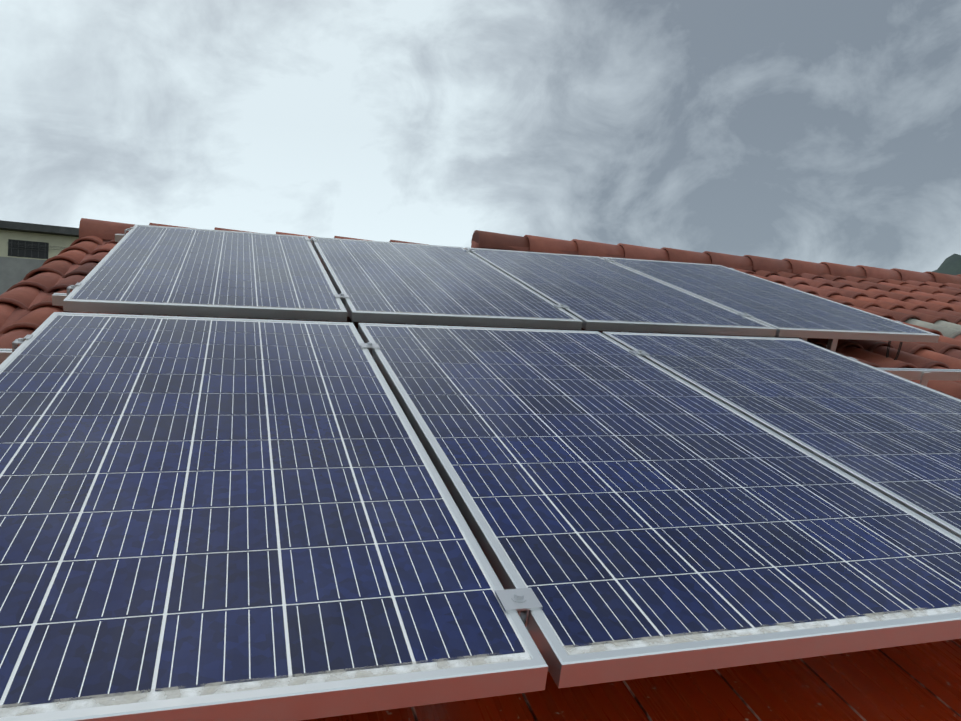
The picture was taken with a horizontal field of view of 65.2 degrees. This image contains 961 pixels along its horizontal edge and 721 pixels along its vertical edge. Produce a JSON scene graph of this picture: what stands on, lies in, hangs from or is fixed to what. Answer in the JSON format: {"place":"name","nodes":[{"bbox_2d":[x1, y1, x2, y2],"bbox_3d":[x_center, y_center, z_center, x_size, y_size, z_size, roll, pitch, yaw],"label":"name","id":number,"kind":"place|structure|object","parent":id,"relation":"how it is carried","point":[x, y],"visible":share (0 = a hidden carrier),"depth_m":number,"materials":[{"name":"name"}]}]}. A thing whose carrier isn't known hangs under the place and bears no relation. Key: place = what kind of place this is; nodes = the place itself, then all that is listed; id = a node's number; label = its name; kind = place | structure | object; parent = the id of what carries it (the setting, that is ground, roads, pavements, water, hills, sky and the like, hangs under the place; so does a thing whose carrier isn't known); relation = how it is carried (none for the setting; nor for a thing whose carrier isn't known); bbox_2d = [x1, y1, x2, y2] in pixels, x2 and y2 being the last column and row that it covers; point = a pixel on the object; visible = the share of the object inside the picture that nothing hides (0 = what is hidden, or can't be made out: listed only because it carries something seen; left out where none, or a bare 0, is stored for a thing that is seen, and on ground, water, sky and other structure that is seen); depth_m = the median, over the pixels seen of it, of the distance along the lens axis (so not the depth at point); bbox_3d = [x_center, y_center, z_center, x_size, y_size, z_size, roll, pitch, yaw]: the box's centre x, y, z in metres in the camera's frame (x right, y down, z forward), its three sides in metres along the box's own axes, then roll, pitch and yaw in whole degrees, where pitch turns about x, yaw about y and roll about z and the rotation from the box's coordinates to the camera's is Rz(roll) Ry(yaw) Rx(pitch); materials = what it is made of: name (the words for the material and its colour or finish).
{"place":"outdoors","nodes":[
{"label":"outdoors","id":0,"kind":"place"},
{"bbox_2d":[0,220,78,294],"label":"neighbour building","id":1,"kind":"structure","parent":0,"point":[26,248],"depth_m":25.91,"materials":[{"name":"paint"}]},
{"bbox_2d":[0,0,960,271],"label":"sky","id":2,"kind":"structure","parent":0,"point":[816,131],"materials":[{"name":"grey"}]},
{"bbox_2d":[932,254,960,274],"bbox_3d":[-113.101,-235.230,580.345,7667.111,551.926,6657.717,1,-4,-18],"label":"hillside","id":3,"kind":"structure","parent":0,"point":[950,265],"depth_m":2474.91,"materials":[{"name":"green plant"}]},
{"label":"ground","id":4,"kind":"structure","parent":0,"visible":0},
{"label":"house walls","id":5,"kind":"object","parent":4,"relation":"on","visible":0},
{"bbox_2d":[0,236,960,399],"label":"roof tiles","id":6,"kind":"object","parent":5,"relation":"on","point":[27,307],"visible":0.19,"depth_m":4.31,"materials":[{"name":"ceramic"}]},
{"bbox_2d":[52,227,902,351],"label":"mounting rails","id":7,"kind":"object","parent":6,"relation":"on","point":[58,299],"visible":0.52,"depth_m":3.48,"materials":[{"name":"silver metal"}]},
{"bbox_2d":[63,224,346,320],"bbox_3d":[-1.277,-0.476,3.684,0.992,0.739,1.839,1,-4,-18],"label":"solar panel","id":8,"kind":"object","parent":7,"relation":"attached to","point":[150,269],"visible":1,"depth_m":3.25,"materials":[{"name":"blue glass"}]},
{"bbox_2d":[311,237,582,329],"bbox_3d":[-0.314,-0.456,3.996,0.992,0.739,1.839,1,-4,-18],"label":"solar panel","id":9,"kind":"object","parent":7,"relation":"attached to","point":[388,282],"visible":1,"depth_m":3.59,"materials":[{"name":"blue glass"}]},
{"bbox_2d":[465,247,776,336],"bbox_3d":[0.649,-0.435,4.308,0.992,0.739,1.839,1,-4,-18],"label":"solar panel","id":10,"kind":"object","parent":7,"relation":"attached to","point":[596,293],"visible":1,"depth_m":3.92,"materials":[{"name":"blue glass"}]},
{"bbox_2d":[601,257,939,342],"bbox_3d":[1.611,-0.415,4.619,0.992,0.739,1.839,1,-4,-18],"label":"solar panel","id":11,"kind":"object","parent":7,"relation":"attached to","point":[785,311],"visible":1,"depth_m":4.26,"materials":[{"name":"blue glass"}]},
{"bbox_2d":[0,335,960,626],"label":"mounting rails","id":12,"kind":"object","parent":6,"relation":"on","point":[522,601],"visible":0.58,"depth_m":2.18,"materials":[{"name":"silver metal"}]},
{"bbox_2d":[0,312,547,720],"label":"solar panel","id":13,"kind":"object","parent":12,"relation":"attached to","point":[216,519],"visible":1,"depth_m":1.25,"materials":[{"name":"blue glass"}]},
{"bbox_2d":[358,323,960,687],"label":"solar panel","id":14,"kind":"object","parent":12,"relation":"attached to","point":[626,514],"visible":1,"depth_m":1.52,"materials":[{"name":"blue glass"}]},
{"bbox_2d":[602,331,960,538],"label":"solar panel","id":15,"kind":"object","parent":12,"relation":"attached to","point":[896,438],"visible":1,"depth_m":2.41,"materials":[{"name":"blue glass"}]},
{"bbox_2d":[79,218,960,284],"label":"ridge caps","id":16,"kind":"object","parent":6,"relation":"on","point":[105,230],"visible":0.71,"depth_m":6.41,"materials":[{"name":"ceramic"}]},
{"bbox_2d":[843,339,902,359],"bbox_3d":[1.844,-0.054,3.761,0.593,0.138,0.097,1,-4,-18],"label":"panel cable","id":17,"kind":"object","parent":6,"relation":"on","point":[888,349],"visible":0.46,"depth_m":3.83,"materials":[{"name":"black plastic"}]},
{"bbox_2d":[301,639,960,720],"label":"roof","id":18,"kind":"structure","parent":5,"relation":"attached to","point":[918,682],"depth_m":1.43,"materials":[{"name":"red tile"}]}
]}

